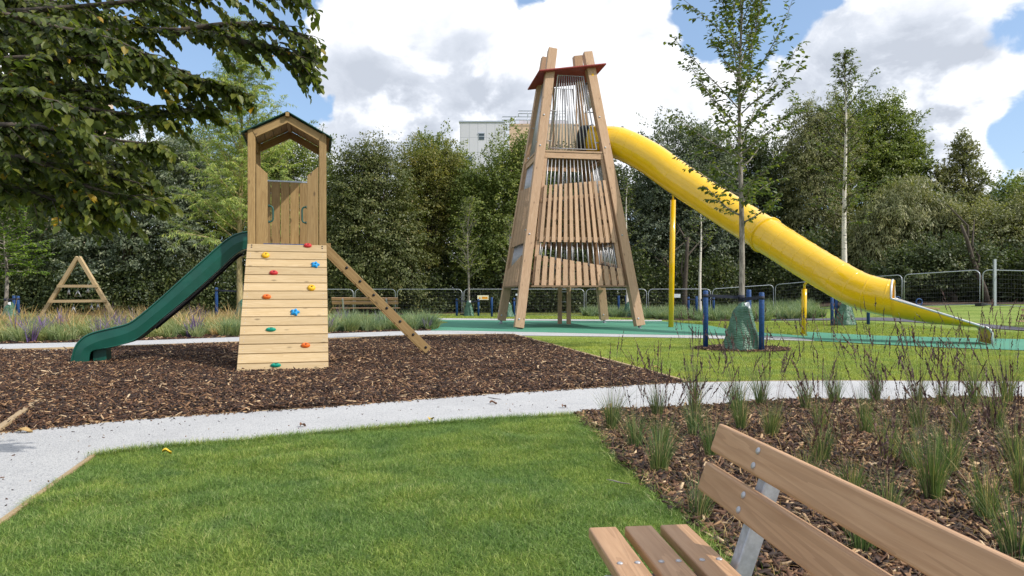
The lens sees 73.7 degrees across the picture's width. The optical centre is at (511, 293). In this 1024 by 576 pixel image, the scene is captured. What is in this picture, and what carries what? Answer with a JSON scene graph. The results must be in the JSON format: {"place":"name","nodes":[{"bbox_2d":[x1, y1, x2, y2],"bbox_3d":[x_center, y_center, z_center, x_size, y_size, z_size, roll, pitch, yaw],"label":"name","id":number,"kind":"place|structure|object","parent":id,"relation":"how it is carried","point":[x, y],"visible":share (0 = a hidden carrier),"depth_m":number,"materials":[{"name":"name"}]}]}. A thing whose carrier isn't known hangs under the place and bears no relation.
{"place":"outdoors","nodes":[
{"label":"outdoors","id":0,"kind":"place"},
{"bbox_2d":[5,330,430,343],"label":"bed soil","id":1,"kind":"structure","parent":0,"point":[202,337],"depth_m":18.02,"materials":[{"name":"brown soil"}]},
{"bbox_2d":[0,204,56,306],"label":"young tree","id":2,"kind":"object","parent":1,"relation":"on","point":[4,236],"visible":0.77,"depth_m":26.00,"materials":[{"name":"green plant"}]},
{"bbox_2d":[39,256,115,317],"bbox_3d":[-16.319,-0.057,25.531,3.227,2.667,0.261,0,0,0],"label":"trapeze frame","id":3,"kind":"object","parent":1,"relation":"on","point":[66,275],"visible":0.93,"depth_m":25.48,"materials":[{"name":"brown wood"}]},
{"bbox_2d":[0,301,342,328],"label":"ornamental grass","id":4,"kind":"structure","parent":1,"relation":"on","point":[121,310],"depth_m":22.75,"materials":[{"name":"plant"}]},
{"bbox_2d":[0,328,431,343],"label":"bark chips","id":5,"kind":"object","parent":1,"relation":"on","point":[144,338],"visible":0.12,"depth_m":18.03,"materials":[{"name":"wood"}]},
{"bbox_2d":[0,304,433,341],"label":"lavender","id":6,"kind":"object","parent":1,"relation":"on","point":[33,338],"visible":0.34,"depth_m":19.04,"materials":[{"name":"plant"}]},
{"bbox_2d":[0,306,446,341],"bbox_3d":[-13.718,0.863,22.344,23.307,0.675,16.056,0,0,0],"label":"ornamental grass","id":7,"kind":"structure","parent":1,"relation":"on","point":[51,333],"depth_m":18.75,"materials":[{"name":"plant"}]},
{"bbox_2d":[159,14,306,305],"bbox_3d":[-10.092,-4.546,25.125,5.541,11.592,5.406,0,0,-34],"label":"willow","id":8,"kind":"object","parent":1,"relation":"on","point":[240,78],"visible":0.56,"depth_m":25.24,"materials":[{"name":"plant"}]},
{"bbox_2d":[0,333,679,430],"bbox_3d":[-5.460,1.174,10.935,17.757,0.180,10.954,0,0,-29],"label":"bark chips","id":9,"kind":"object","parent":0,"point":[43,374],"visible":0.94,"depth_m":9.40,"materials":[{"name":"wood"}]},
{"bbox_2d":[0,398,40,432],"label":"timber border","id":10,"kind":"object","parent":9,"relation":"on","point":[5,423],"visible":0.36,"depth_m":6.35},
{"bbox_2d":[70,111,430,371],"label":"play tower","id":11,"kind":"structure","parent":9,"relation":"on","point":[284,319],"depth_m":11.90,"materials":[{"name":"brown wood"}]},
{"bbox_2d":[1,334,511,350],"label":"timber edging","id":12,"kind":"object","parent":9,"relation":"on","point":[56,348],"visible":0.27,"depth_m":15.88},
{"bbox_2d":[0,414,730,575],"bbox_3d":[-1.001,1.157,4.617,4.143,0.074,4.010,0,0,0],"label":"grass","id":13,"kind":"structure","parent":0,"point":[400,481],"depth_m":3.71,"materials":[{"name":"plant"}]},
{"bbox_2d":[81,410,573,456],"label":"grass","id":14,"kind":"structure","parent":13,"relation":"on","point":[311,432],"depth_m":5.71,"materials":[{"name":"plant"}]},
{"bbox_2d":[565,408,785,575],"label":"grass","id":15,"kind":"structure","parent":13,"relation":"on","point":[652,494],"depth_m":4.01,"materials":[{"name":"plant"}]},
{"bbox_2d":[589,424,1023,575],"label":"park bench","id":16,"kind":"object","parent":13,"relation":"on","point":[923,545],"visible":1,"depth_m":1.71,"materials":[{"name":"brown wood"}]},
{"bbox_2d":[0,331,813,350],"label":"path","id":17,"kind":"structure","parent":0,"point":[145,342],"depth_m":18.79,"materials":[{"name":"concrete"}]},
{"bbox_2d":[459,121,505,201],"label":"apartment block","id":18,"kind":"structure","parent":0,"point":[476,134],"depth_m":120.00,"materials":[{"name":"white concrete"}]},
{"bbox_2d":[0,381,1023,517],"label":"path","id":19,"kind":"structure","parent":0,"point":[54,459],"depth_m":6.43,"materials":[{"name":"concrete"}]},
{"bbox_2d":[0,381,692,433],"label":"bark chips","id":20,"kind":"object","parent":19,"relation":"on","point":[280,409],"visible":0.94,"depth_m":7.10,"materials":[{"name":"wood"}]},
{"bbox_2d":[0,0,1023,292],"label":"sky","id":21,"kind":"structure","parent":0,"point":[404,66],"materials":[{"name":"white"}]},
{"bbox_2d":[1,294,1023,380],"bbox_3d":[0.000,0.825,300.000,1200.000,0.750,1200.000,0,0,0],"label":"ground","id":22,"kind":"structure","parent":0,"point":[974,315],"depth_m":23.43,"materials":[{"name":"plant"}]},
{"bbox_2d":[0,454,94,523],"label":"timber edging","id":23,"kind":"object","parent":22,"relation":"on","point":[18,508],"visible":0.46,"depth_m":4.02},
{"bbox_2d":[0,0,327,246],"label":"overhanging tree","id":24,"kind":"object","parent":22,"relation":"on","point":[59,168],"visible":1,"depth_m":3.87,"materials":[{"name":"green plant"}]},
{"bbox_2d":[331,297,399,312],"bbox_3d":[-5.812,0.642,27.186,2.625,0.960,0.653,0,0,0],"label":"park bench","id":25,"kind":"object","parent":22,"relation":"on","point":[342,302],"visible":0.71,"depth_m":26.98,"materials":[{"name":"brown wood"}]},
{"bbox_2d":[448,195,487,299],"bbox_3d":[-2.374,-1.923,35.380,2.230,6.347,2.130,0,0,-17],"label":"young tree","id":26,"kind":"object","parent":22,"relation":"on","point":[467,213],"visible":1,"depth_m":35.25,"materials":[{"name":"green plant"}]},
{"bbox_2d":[1,380,1023,432],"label":"timber edging","id":27,"kind":"object","parent":22,"relation":"on","point":[527,391],"visible":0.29,"depth_m":8.37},
{"bbox_2d":[425,312,657,319],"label":"grass","id":28,"kind":"structure","parent":22,"relation":"on","point":[535,315],"depth_m":34.08,"materials":[{"name":"plant"}]},
{"bbox_2d":[834,303,855,325],"bbox_3d":[11.998,0.688,24.584,0.797,0.924,0.671,0,0,0],"label":"watering bag","id":29,"kind":"object","parent":22,"relation":"on","point":[848,312],"visible":0.74,"depth_m":24.40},
{"bbox_2d":[802,47,892,262],"bbox_3d":[12.096,-3.846,24.816,3.208,10.075,2.829,0,0,0],"label":"birch","id":30,"kind":"object","parent":22,"relation":"on","point":[845,174],"visible":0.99,"depth_m":24.74,"materials":[{"name":"green plant"}]},
{"bbox_2d":[904,270,987,305],"bbox_3d":[17.794,-0.182,28.240,0.550,1.508,3.138,0,0,-32],"label":"fence","id":31,"kind":"object","parent":22,"relation":"on","point":[979,304],"visible":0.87,"depth_m":28.06,"materials":[{"name":"metal"}]},
{"bbox_2d":[993,259,996,305],"bbox_3d":[18.807,-0.421,26.600,0.095,1.820,0.095,0,0,0],"label":"galvanised post","id":32,"kind":"object","parent":22,"relation":"on","point":[995,281],"visible":0.96,"depth_m":26.56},
{"bbox_2d":[982,270,1023,306],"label":"fence","id":33,"kind":"object","parent":22,"relation":"on","point":[1002,283],"visible":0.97,"depth_m":26.30,"materials":[{"name":"metal"}]},
{"label":"tree ring soil","id":34,"kind":"structure","parent":22,"relation":"on","visible":0},
{"bbox_2d":[703,291,744,346],"bbox_3d":[4.510,0.620,14.544,0.869,1.360,0.141,0,0,7],"label":"tree stake","id":35,"kind":"object","parent":34,"relation":"on","point":[706,295],"visible":0.94,"depth_m":14.55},
{"bbox_2d":[663,0,813,303],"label":"young tree","id":36,"kind":"object","parent":34,"relation":"on","point":[740,74],"visible":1,"depth_m":14.36,"materials":[{"name":"green plant"}]},
{"bbox_2d":[694,344,791,351],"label":"bark chips","id":37,"kind":"object","parent":34,"relation":"on","point":[717,347],"visible":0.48,"depth_m":14.21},
{"bbox_2d":[722,302,758,351],"bbox_3d":[4.804,0.685,14.234,0.829,1.029,0.690,0,0,0],"label":"watering bag","id":38,"kind":"object","parent":37,"relation":"on","point":[741,312],"visible":0.82,"depth_m":14.06,"materials":[{"name":"plastic"}]},
{"bbox_2d":[738,292,764,351],"bbox_3d":[4.990,0.640,14.237,0.143,1.320,0.720,0,0,-25],"label":"tree stake","id":39,"kind":"object","parent":34,"relation":"on","point":[761,297],"visible":0.94,"depth_m":13.92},
{"bbox_2d":[23,300,1023,313],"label":"woodland floor","id":40,"kind":"structure","parent":0,"point":[918,302],"depth_m":35.12,"materials":[{"name":"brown plant"}]},
{"bbox_2d":[0,205,98,294],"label":"tree","id":41,"kind":"object","parent":40,"relation":"on","point":[33,229],"visible":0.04,"depth_m":44.51,"materials":[{"name":"green plant"}]},
{"bbox_2d":[20,106,236,304],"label":"tree","id":42,"kind":"object","parent":40,"relation":"on","point":[165,178],"visible":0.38,"depth_m":41.67,"materials":[{"name":"green plant"}]},
{"bbox_2d":[136,103,268,256],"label":"tree","id":43,"kind":"object","parent":40,"relation":"on","point":[205,222],"visible":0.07,"depth_m":49.27,"materials":[{"name":"green plant"}]},
{"bbox_2d":[223,112,351,243],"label":"tree","id":44,"kind":"object","parent":40,"relation":"on","point":[291,170],"visible":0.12,"depth_m":44.95,"materials":[{"name":"green plant"}]},
{"bbox_2d":[299,126,439,313],"bbox_3d":[-8.334,-4.117,40.037,8.678,11.109,7.086,0,0,0],"label":"tree","id":45,"kind":"object","parent":40,"relation":"on","point":[369,260],"visible":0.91,"depth_m":39.06,"materials":[{"name":"green plant"}]},
{"bbox_2d":[385,127,473,311],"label":"tree","id":46,"kind":"object","parent":40,"relation":"on","point":[437,175],"visible":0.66,"depth_m":42.35,"materials":[{"name":"green plant"}]},
{"bbox_2d":[401,118,480,298],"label":"tree","id":47,"kind":"object","parent":40,"relation":"on","point":[429,137],"visible":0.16,"depth_m":48.54,"materials":[{"name":"green plant"}]},
{"bbox_2d":[0,158,939,305],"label":"woodland","id":48,"kind":"object","parent":40,"relation":"on","point":[636,174],"depth_m":53.66,"materials":[{"name":"green plant"}]},
{"bbox_2d":[438,116,562,296],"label":"tree","id":49,"kind":"object","parent":40,"relation":"on","point":[483,188],"visible":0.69,"depth_m":41.25,"materials":[{"name":"green plant"}]},
{"bbox_2d":[0,185,1023,312],"bbox_3d":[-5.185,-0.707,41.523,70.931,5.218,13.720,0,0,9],"label":"undergrowth","id":50,"kind":"object","parent":40,"relation":"on","point":[205,300],"visible":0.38,"depth_m":41.23,"materials":[{"name":"green plant"}]},
{"bbox_2d":[506,126,649,294],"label":"tree","id":51,"kind":"object","parent":40,"relation":"on","point":[619,178],"visible":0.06,"depth_m":43.81,"materials":[{"name":"green plant"}]},
{"bbox_2d":[677,224,699,306],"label":"bare tree","id":52,"kind":"object","parent":40,"relation":"on","point":[684,276],"visible":0.85,"depth_m":39.92,"materials":[{"name":"brown plant"}]},
{"bbox_2d":[622,105,762,298],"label":"tree","id":53,"kind":"object","parent":40,"relation":"on","point":[654,195],"visible":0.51,"depth_m":43.11,"materials":[{"name":"green plant"}]},
{"bbox_2d":[715,119,819,290],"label":"tree","id":54,"kind":"object","parent":40,"relation":"on","point":[761,160],"visible":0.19,"depth_m":44.89,"materials":[{"name":"green plant"}]},
{"bbox_2d":[767,88,871,258],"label":"tree","id":55,"kind":"object","parent":40,"relation":"on","point":[814,179],"visible":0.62,"depth_m":42.36,"materials":[{"name":"green plant"}]},
{"bbox_2d":[812,84,939,240],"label":"tree","id":56,"kind":"object","parent":40,"relation":"on","point":[905,149],"visible":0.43,"depth_m":44.02,"materials":[{"name":"green plant"}]},
{"bbox_2d":[830,168,968,299],"bbox_3d":[21.950,-2.956,37.984,8.346,7.957,5.522,0,0,0],"label":"tree","id":57,"kind":"object","parent":40,"relation":"on","point":[901,213],"visible":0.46,"depth_m":36.91,"materials":[{"name":"green plant"}]},
{"bbox_2d":[859,226,1021,301],"bbox_3d":[20.341,-1.393,33.077,7.028,3.974,4.697,0,0,0],"label":"tree","id":58,"kind":"object","parent":40,"relation":"on","point":[946,255],"visible":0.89,"depth_m":32.13,"materials":[{"name":"green plant"}]},
{"bbox_2d":[926,127,994,214],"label":"tree","id":59,"kind":"object","parent":40,"relation":"on","point":[944,176],"visible":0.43,"depth_m":43.65,"materials":[{"name":"green plant"}]},
{"bbox_2d":[947,204,990,301],"bbox_3d":[21.129,-1.831,31.544,1.891,4.624,0.348,0,0,0],"label":"bare tree","id":60,"kind":"object","parent":40,"relation":"on","point":[971,250],"visible":0.91,"depth_m":31.46,"materials":[{"name":"brown plant"}]},
{"bbox_2d":[935,189,1023,284],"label":"tree","id":61,"kind":"object","parent":40,"relation":"on","point":[1008,219],"visible":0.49,"depth_m":35.31,"materials":[{"name":"green plant"}]},
{"bbox_2d":[981,169,1023,201],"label":"tree","id":62,"kind":"object","parent":40,"relation":"on","point":[1010,184],"visible":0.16,"depth_m":61.52,"materials":[{"name":"green plant"}]},
{"bbox_2d":[502,110,578,242],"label":"rooftop block","id":63,"kind":"structure","parent":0,"point":[523,125],"depth_m":140.00,"materials":[{"name":"concrete"}]},
{"bbox_2d":[438,318,661,320],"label":"back path","id":64,"kind":"structure","parent":0,"point":[540,319],"depth_m":30.79,"materials":[{"name":"concrete"}]},
{"bbox_2d":[594,316,764,321],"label":"bed soil","id":65,"kind":"structure","parent":0,"point":[683,319],"depth_m":31.00,"materials":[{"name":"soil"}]},
{"bbox_2d":[620,177,646,302],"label":"birch","id":66,"kind":"object","parent":65,"relation":"on","point":[626,220],"visible":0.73,"depth_m":35.54,"materials":[{"name":"green plant"}]},
{"bbox_2d":[684,209,717,311],"bbox_3d":[9.130,-2.225,32.942,1.752,6.953,1.935,0,0,0],"label":"birch","id":67,"kind":"object","parent":65,"relation":"on","point":[701,249],"visible":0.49,"depth_m":32.97,"materials":[{"name":"white plant"}]},
{"bbox_2d":[578,296,829,320],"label":"ornamental grass","id":68,"kind":"structure","parent":65,"relation":"on","point":[786,311],"depth_m":32.06,"materials":[{"name":"plant"}]},
{"bbox_2d":[435,320,1023,349],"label":"green safety surface","id":69,"kind":"object","parent":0,"point":[648,327],"visible":0.73,"depth_m":21.75,"materials":[{"name":"rubber"}]},
{"bbox_2d":[497,47,993,343],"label":"climbing tower","id":70,"kind":"structure","parent":69,"relation":"on","point":[594,215],"depth_m":23.41,"materials":[{"name":"brown wood"}]},
{"bbox_2d":[528,337,1023,381],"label":"grass","id":71,"kind":"structure","parent":0,"point":[807,355],"depth_m":12.36,"materials":[{"name":"plant"}]},
{"bbox_2d":[667,320,1023,338],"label":"grass","id":72,"kind":"structure","parent":0,"point":[851,329],"depth_m":21.88,"materials":[{"name":"plant"}]},
{"bbox_2d":[771,317,1023,329],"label":"asphalt path","id":73,"kind":"structure","parent":0,"point":[905,320],"depth_m":25.22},
{"label":"near bed soil","id":74,"kind":"structure","parent":0,"visible":0},
{"bbox_2d":[586,330,651,429],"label":"grass tuft","id":75,"kind":"object","parent":74,"relation":"on","point":[613,422],"visible":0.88,"depth_m":5.83,"materials":[{"name":"plant"}]},
{"bbox_2d":[591,350,653,446],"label":"grass tuft","id":76,"kind":"object","parent":74,"relation":"on","point":[633,439],"visible":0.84,"depth_m":5.13,"materials":[{"name":"plant"}]},
{"bbox_2d":[621,337,682,414],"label":"grass tuft","id":77,"kind":"object","parent":74,"relation":"on","point":[654,402],"visible":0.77,"depth_m":6.45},
{"bbox_2d":[633,364,687,442],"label":"grass tuft","id":78,"kind":"object","parent":74,"relation":"on","point":[664,428],"visible":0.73,"depth_m":5.26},
{"bbox_2d":[630,340,717,471],"bbox_3d":[0.977,0.749,4.463,0.465,0.882,0.554,0,0,-32],"label":"grass tuft","id":79,"kind":"object","parent":74,"relation":"on","point":[657,456],"visible":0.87,"depth_m":4.41,"materials":[{"name":"plant"}]},
{"bbox_2d":[674,302,721,411],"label":"grass tuft","id":80,"kind":"object","parent":74,"relation":"on","point":[695,387],"visible":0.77,"depth_m":6.74,"materials":[{"name":"plant"}]},
{"bbox_2d":[668,342,733,435],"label":"grass tuft","id":81,"kind":"object","parent":74,"relation":"on","point":[694,416],"visible":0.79,"depth_m":5.58,"materials":[{"name":"plant"}]},
{"bbox_2d":[682,350,739,454],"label":"grass tuft","id":82,"kind":"object","parent":74,"relation":"on","point":[708,439],"visible":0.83,"depth_m":4.87,"materials":[{"name":"plant"}]},
{"bbox_2d":[680,423,751,519],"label":"grass tuft","id":83,"kind":"object","parent":74,"relation":"on","point":[703,507],"visible":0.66,"depth_m":3.55,"materials":[{"name":"plant"}]},
{"bbox_2d":[688,317,763,409],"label":"grass tuft","id":84,"kind":"object","parent":74,"relation":"on","point":[735,384],"visible":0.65,"depth_m":6.79,"materials":[{"name":"plant"}]},
{"bbox_2d":[706,324,768,428],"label":"grass tuft","id":85,"kind":"object","parent":74,"relation":"on","point":[742,415],"visible":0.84,"depth_m":5.79,"materials":[{"name":"plant"}]},
{"bbox_2d":[728,304,780,404],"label":"grass tuft","id":86,"kind":"object","parent":74,"relation":"on","point":[760,395],"visible":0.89,"depth_m":7.05,"materials":[{"name":"plant"}]},
{"bbox_2d":[751,341,804,435],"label":"grass tuft","id":87,"kind":"object","parent":74,"relation":"on","point":[772,426],"visible":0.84,"depth_m":5.54,"materials":[{"name":"plant"}]},
{"bbox_2d":[766,309,825,408],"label":"grass tuft","id":88,"kind":"object","parent":74,"relation":"on","point":[803,405],"visible":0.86,"depth_m":6.83,"materials":[{"name":"plant"}]},
{"bbox_2d":[574,393,1023,575],"bbox_3d":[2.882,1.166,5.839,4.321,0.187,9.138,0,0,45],"label":"bark chips","id":89,"kind":"object","parent":74,"relation":"on","point":[815,518],"visible":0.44,"depth_m":4.60,"materials":[{"name":"wood"}]},
{"bbox_2d":[781,397,834,469],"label":"grass tuft","id":90,"kind":"object","parent":74,"relation":"on","point":[816,435],"visible":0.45,"depth_m":3.97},
{"bbox_2d":[790,347,839,429],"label":"grass tuft","id":91,"kind":"object","parent":74,"relation":"on","point":[818,412],"visible":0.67,"depth_m":5.84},
{"bbox_2d":[782,362,852,460],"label":"grass tuft","id":92,"kind":"object","parent":74,"relation":"on","point":[826,454],"visible":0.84,"depth_m":4.73,"materials":[{"name":"plant"}]},
{"bbox_2d":[780,312,856,403],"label":"grass tuft","id":93,"kind":"object","parent":74,"relation":"on","point":[834,392],"visible":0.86,"depth_m":7.12,"materials":[{"name":"plant"}]},
{"bbox_2d":[807,403,884,489],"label":"grass tuft","id":94,"kind":"object","parent":74,"relation":"on","point":[851,479],"visible":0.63,"depth_m":3.83,"materials":[{"name":"plant"}]},
{"bbox_2d":[831,296,902,401],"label":"grass tuft","id":95,"kind":"object","parent":74,"relation":"on","point":[873,393],"visible":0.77,"depth_m":7.28,"materials":[{"name":"plant"}]},
{"bbox_2d":[831,321,904,432],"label":"grass tuft","id":96,"kind":"object","parent":74,"relation":"on","point":[865,423],"visible":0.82,"depth_m":5.66,"materials":[{"name":"plant"}]},
{"bbox_2d":[839,425,906,551],"bbox_3d":[1.609,0.892,3.094,0.343,0.595,0.310,0,0,0],"label":"grass tuft","id":97,"kind":"object","parent":74,"relation":"on","point":[856,540],"visible":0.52,"depth_m":3.08,"materials":[{"name":"plant"}]},
{"bbox_2d":[828,392,927,506],"bbox_3d":[1.962,0.859,3.590,0.346,0.663,0.426,0,0,-22],"label":"grass tuft","id":98,"kind":"object","parent":74,"relation":"on","point":[891,497],"visible":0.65,"depth_m":3.56,"materials":[{"name":"plant"}]},
{"bbox_2d":[846,324,926,457],"bbox_3d":[2.638,0.703,4.812,0.431,0.973,0.602,0,0,17],"label":"grass tuft","id":99,"kind":"object","parent":74,"relation":"on","point":[890,440],"visible":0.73,"depth_m":4.79,"materials":[{"name":"plant"}]},
{"bbox_2d":[859,361,927,469],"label":"grass tuft","id":100,"kind":"object","parent":74,"relation":"on","point":[898,440],"visible":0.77,"depth_m":4.46,"materials":[{"name":"plant"}]},
{"bbox_2d":[832,315,975,499],"bbox_3d":[2.205,0.650,3.816,0.735,1.080,0.612,0,0,-32],"label":"grass tuft","id":101,"kind":"object","parent":74,"relation":"on","point":[933,475],"visible":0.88,"depth_m":3.81,"materials":[{"name":"plant"}]},
{"bbox_2d":[882,341,939,426],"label":"grass tuft","id":102,"kind":"object","parent":74,"relation":"on","point":[915,416],"visible":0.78,"depth_m":5.87,"materials":[{"name":"plant"}]},
{"bbox_2d":[894,317,950,400],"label":"grass tuft","id":103,"kind":"object","parent":74,"relation":"on","point":[918,390],"visible":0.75,"depth_m":7.35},
{"bbox_2d":[901,345,978,471],"bbox_3d":[2.815,0.771,4.536,0.520,0.837,0.475,0,0,-28],"label":"grass tuft","id":104,"kind":"object","parent":74,"relation":"on","point":[949,439],"visible":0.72,"depth_m":4.46,"materials":[{"name":"plant"}]},
{"bbox_2d":[918,321,964,406],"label":"grass tuft","id":105,"kind":"object","parent":74,"relation":"on","point":[941,398],"visible":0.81,"depth_m":7.05,"materials":[{"name":"plant"}]},
{"bbox_2d":[914,324,990,432],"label":"grass tuft","id":106,"kind":"object","parent":74,"relation":"on","point":[959,416],"visible":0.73,"depth_m":5.59,"materials":[{"name":"plant"}]},
{"bbox_2d":[903,366,1023,520],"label":"grass tuft","id":107,"kind":"object","parent":74,"relation":"on","point":[979,490],"visible":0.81,"depth_m":3.48,"materials":[{"name":"plant"}]},
{"bbox_2d":[914,289,1016,403],"bbox_3d":[4.856,0.564,7.230,0.761,1.253,0.726,0,0,-21],"label":"grass tuft","id":108,"kind":"object","parent":74,"relation":"on","point":[970,387],"visible":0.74,"depth_m":7.18,"materials":[{"name":"plant"}]},
{"bbox_2d":[931,392,1023,561],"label":"grass tuft","id":109,"kind":"object","parent":74,"relation":"on","point":[1008,531],"visible":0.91,"depth_m":3.00,"materials":[{"name":"plant"}]},
{"bbox_2d":[939,300,1020,428],"bbox_3d":[4.067,0.619,5.850,0.762,1.142,0.583,0,0,42],"label":"grass tuft","id":110,"kind":"object","parent":74,"relation":"on","point":[999,421],"visible":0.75,"depth_m":5.83,"materials":[{"name":"plant"}]},
{"bbox_2d":[956,347,1023,461],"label":"grass tuft","id":111,"kind":"object","parent":74,"relation":"on","point":[1006,429],"visible":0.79,"depth_m":4.70,"materials":[{"name":"plant"}]},
{"bbox_2d":[978,367,1023,494],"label":"grass tuft","id":112,"kind":"object","parent":74,"relation":"on","point":[1015,478],"visible":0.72,"depth_m":3.99,"materials":[{"name":"plant"}]},
{"bbox_2d":[979,301,1023,401],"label":"grass tuft","id":113,"kind":"object","parent":74,"relation":"on","point":[1010,379],"visible":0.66,"depth_m":7.25,"materials":[{"name":"plant"}]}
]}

